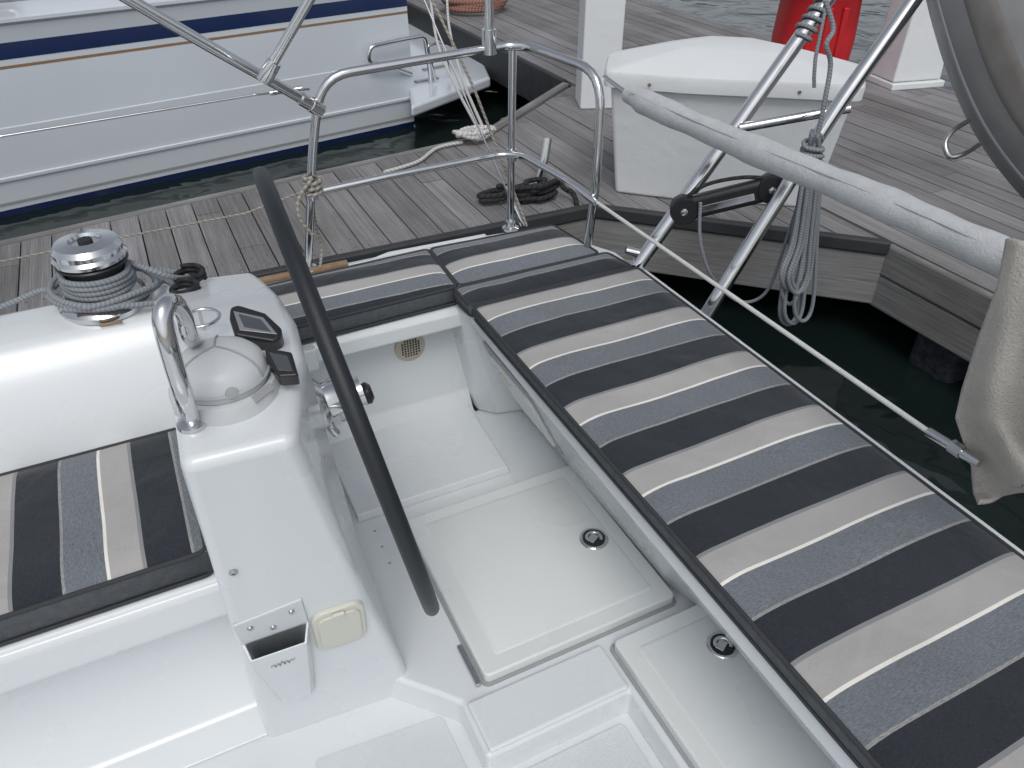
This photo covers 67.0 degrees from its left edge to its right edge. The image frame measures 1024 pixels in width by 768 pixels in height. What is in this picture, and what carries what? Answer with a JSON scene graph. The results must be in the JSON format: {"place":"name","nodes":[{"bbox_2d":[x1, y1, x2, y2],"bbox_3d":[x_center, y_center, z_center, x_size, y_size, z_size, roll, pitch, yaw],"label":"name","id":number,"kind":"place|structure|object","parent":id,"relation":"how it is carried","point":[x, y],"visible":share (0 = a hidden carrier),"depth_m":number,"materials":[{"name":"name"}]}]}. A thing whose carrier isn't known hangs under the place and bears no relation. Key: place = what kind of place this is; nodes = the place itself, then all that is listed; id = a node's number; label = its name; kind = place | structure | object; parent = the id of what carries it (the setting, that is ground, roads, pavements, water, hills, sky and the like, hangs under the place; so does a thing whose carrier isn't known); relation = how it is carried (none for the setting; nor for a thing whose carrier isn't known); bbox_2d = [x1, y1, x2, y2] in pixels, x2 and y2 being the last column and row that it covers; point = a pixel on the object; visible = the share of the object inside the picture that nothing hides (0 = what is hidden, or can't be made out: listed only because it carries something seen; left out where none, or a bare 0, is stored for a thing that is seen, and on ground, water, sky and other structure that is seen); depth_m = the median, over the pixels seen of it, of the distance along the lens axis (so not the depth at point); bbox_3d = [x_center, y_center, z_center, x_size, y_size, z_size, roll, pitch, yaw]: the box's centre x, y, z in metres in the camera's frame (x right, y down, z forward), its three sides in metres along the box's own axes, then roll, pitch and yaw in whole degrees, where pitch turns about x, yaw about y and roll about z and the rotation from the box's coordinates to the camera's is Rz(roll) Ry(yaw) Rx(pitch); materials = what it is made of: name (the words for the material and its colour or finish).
{"place":"outdoors","nodes":[
{"label":"outdoors","id":0,"kind":"place"},
{"bbox_2d":[0,0,1023,551],"bbox_3d":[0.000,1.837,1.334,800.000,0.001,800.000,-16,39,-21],"label":"water","id":1,"kind":"structure","parent":0,"point":[868,346],"depth_m":4.35,"materials":[{"name":"black liquid"}]},
{"bbox_2d":[0,0,489,217],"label":"motor yacht","id":2,"kind":"object","parent":1,"relation":"on","point":[50,167],"visible":0.72,"depth_m":5.77,"materials":[{"name":"white plastic"}]},
{"bbox_2d":[429,0,475,124],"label":"mooring rope","id":3,"kind":"object","parent":2,"relation":"attached to","point":[452,79],"visible":0.76,"depth_m":6.64,"materials":[{"name":"grey fabric"}]},
{"bbox_2d":[0,0,1023,767],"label":"sailboat","id":4,"kind":"object","parent":1,"relation":"on","point":[432,538],"visible":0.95,"depth_m":1.75,"materials":[{"name":"white plastic"}]},
{"bbox_2d":[0,287,60,309],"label":"control line","id":5,"kind":"object","parent":4,"relation":"on","point":[21,298],"visible":0.78,"depth_m":1.71,"materials":[{"name":"grey fabric"}]},
{"bbox_2d":[0,427,213,646],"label":"seat cushion","id":6,"kind":"object","parent":4,"relation":"on","point":[90,533],"visible":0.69,"depth_m":1.49,"materials":[{"name":"fabric"}]},
{"bbox_2d":[45,259,190,312],"bbox_3d":[-0.887,-0.235,1.748,0.303,0.095,0.212,-16,39,-21],"label":"winch rope","id":7,"kind":"object","parent":4,"relation":"attached to","point":[112,290],"visible":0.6,"depth_m":1.68,"materials":[{"name":"grey fabric"}]},
{"bbox_2d":[169,277,200,293],"bbox_3d":[-0.741,-0.214,1.755,0.069,0.037,0.066,-16,39,-21],"label":"line coil","id":8,"kind":"object","parent":4,"relation":"on","point":[190,284],"visible":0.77,"depth_m":1.76,"materials":[{"name":"black fabric"}]},
{"bbox_2d":[173,263,207,282],"bbox_3d":[-0.761,-0.256,1.826,0.077,0.037,0.074,-16,39,-21],"label":"line coil","id":9,"kind":"object","parent":4,"relation":"on","point":[196,271],"visible":0.62,"depth_m":1.83,"materials":[{"name":"black fabric"}]},
{"bbox_2d":[296,174,323,235],"bbox_3d":[-0.609,-0.545,2.353,0.060,0.185,0.100,12,38,15],"label":"tied rope","id":10,"kind":"object","parent":4,"relation":"attached to","point":[307,182],"visible":0.98,"depth_m":2.32,"materials":[{"name":"grey fabric"}]},
{"bbox_2d":[314,212,322,267],"bbox_3d":[-0.627,-0.499,2.473,0.018,0.250,0.083,-7,37,-9],"label":"fender line","id":11,"kind":"object","parent":4,"relation":"hanging from","point":[320,243],"visible":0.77,"depth_m":2.52,"materials":[{"name":"beige fabric"}]},
{"bbox_2d":[266,249,456,343],"bbox_3d":[-0.479,-0.266,2.314,0.606,0.074,0.303,-16,39,-21],"label":"seat cushion","id":12,"kind":"object","parent":4,"relation":"on","point":[354,297],"visible":0.63,"depth_m":2.28,"materials":[{"name":"fabric"}]},
{"bbox_2d":[430,225,598,286],"bbox_3d":[0.002,-0.412,2.514,0.497,0.075,0.278,-16,39,-21],"label":"seat cushion","id":13,"kind":"object","parent":4,"relation":"on","point":[475,260],"visible":0.77,"depth_m":2.47,"materials":[{"name":"fabric"}]},
{"bbox_2d":[453,252,631,316],"bbox_3d":[0.101,-0.316,2.369,0.562,0.056,0.129,-16,39,-21],"label":"seat cushion","id":14,"kind":"object","parent":4,"relation":"on","point":[468,297],"visible":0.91,"depth_m":2.34,"materials":[{"name":"fabric"}]},
{"bbox_2d":[670,172,782,224],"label":"tackle block","id":15,"kind":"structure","parent":4,"relation":"attached to","point":[757,189],"depth_m":2.35,"materials":[{"name":"black plastic"}]},
{"bbox_2d":[698,202,794,303],"bbox_3d":[0.723,-0.490,2.414,0.302,0.579,0.093,6,36,8],"label":"slack line","id":16,"kind":"object","parent":4,"relation":"hanging from","point":[765,292],"visible":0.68,"depth_m":2.45,"materials":[{"name":"grey fabric"}]},
{"bbox_2d":[472,267,1023,767],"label":"seat cushion","id":17,"kind":"object","parent":4,"relation":"on","point":[864,593],"visible":1,"depth_m":1.52,"materials":[{"name":"fabric"}]},
{"bbox_2d":[778,0,835,325],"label":"hanging rope coil","id":18,"kind":"object","parent":4,"relation":"hanging from","point":[803,247],"visible":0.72,"depth_m":2.36,"materials":[{"name":"grey fabric"}]},
{"bbox_2d":[794,0,828,87],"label":"lashing rope","id":19,"kind":"object","parent":4,"relation":"attached to","point":[821,21],"visible":0.87,"depth_m":2.22,"materials":[{"name":"grey fabric"}]},
{"bbox_2d":[926,0,1023,198],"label":"inflatable dinghy","id":20,"kind":"object","parent":4,"relation":"hanging from","point":[980,43],"visible":1,"depth_m":1.88,"materials":[{"name":"rubber"}]},
{"bbox_2d":[955,238,1023,504],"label":"towel","id":21,"kind":"object","parent":4,"relation":"hanging from","point":[989,417],"visible":0.99,"depth_m":1.29,"materials":[{"name":"beige fabric"}]},
{"bbox_2d":[0,0,1023,382],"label":"timber pier","id":22,"kind":"structure","parent":1,"relation":"in","point":[938,298],"depth_m":4.26,"materials":[{"name":"grey wood"}]},
{"bbox_2d":[383,141,462,173],"bbox_3d":[-0.553,-1.431,4.862,0.084,0.022,0.699,23,42,28],"label":"mooring rope","id":23,"kind":"object","parent":22,"relation":"on","point":[427,154],"visible":0.95,"depth_m":4.82,"materials":[{"name":"grey fabric"}]},
{"bbox_2d":[446,0,482,124],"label":"mooring rope","id":24,"kind":"object","parent":22,"relation":"attached to","point":[463,81],"visible":0.78,"depth_m":6.66,"materials":[{"name":"grey fabric"}]},
{"bbox_2d":[452,125,495,141],"bbox_3d":[-0.245,-1.645,5.084,0.296,0.072,0.147,-16,39,-21],"label":"rope pile","id":25,"kind":"object","parent":22,"relation":"on","point":[472,132],"visible":0.89,"depth_m":5.04,"materials":[{"name":"white fabric"}]},
{"bbox_2d":[441,0,507,12],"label":"rope coil","id":26,"kind":"object","parent":22,"relation":"on","point":[466,6],"visible":0.82,"depth_m":8.37,"materials":[{"name":"brown fabric"}]},
{"bbox_2d":[477,183,515,203],"bbox_3d":[-0.034,-1.069,4.319,0.355,0.083,0.129,-16,39,-21],"label":"mooring rope","id":27,"kind":"object","parent":22,"relation":"on","point":[496,194],"visible":0.69,"depth_m":4.25,"materials":[{"name":"black fabric"}]},
{"bbox_2d":[515,182,558,204],"bbox_3d":[0.128,-1.073,4.313,0.324,0.101,0.070,-16,39,-21],"label":"dock cleat","id":28,"kind":"object","parent":22,"relation":"attached to","point":[525,202],"visible":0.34,"depth_m":4.30,"materials":[{"name":"black metal"}]},
{"bbox_2d":[534,137,551,182],"bbox_3d":[0.183,-1.296,4.496,0.061,0.266,0.126,27,44,32],"label":"steel handle","id":29,"kind":"object","parent":22,"relation":"on","point":[545,150],"visible":0.56,"depth_m":4.46,"materials":[{"name":"silver metal"}]},
{"bbox_2d":[515,177,578,205],"bbox_3d":[0.198,-0.874,4.447,0.409,0.628,0.224,7,37,9],"label":"mooring rope","id":30,"kind":"object","parent":22,"relation":"on","point":[527,191],"visible":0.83,"depth_m":4.27,"materials":[{"name":"black fabric"}]},
{"bbox_2d":[575,0,625,108],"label":"mooring post","id":31,"kind":"object","parent":22,"relation":"on","point":[600,31],"visible":0.66,"depth_m":5.45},
{"bbox_2d":[604,36,865,206],"bbox_3d":[1.187,-1.503,4.333,1.338,0.778,0.820,6,36,8],"label":"dock box","id":32,"kind":"object","parent":22,"relation":"on","point":[718,77],"visible":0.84,"depth_m":3.99,"materials":[{"name":"white plastic"}]},
{"bbox_2d":[771,0,861,60],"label":"red cabinet","id":33,"kind":"object","parent":22,"relation":"on","point":[846,13],"visible":0.34,"depth_m":6.13,"materials":[{"name":"plastic"}]},
{"bbox_2d":[866,0,944,90],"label":"power pedestal","id":34,"kind":"object","parent":22,"relation":"on","point":[912,58],"visible":0.77,"depth_m":6.06,"materials":[{"name":"white plastic"}]}
]}

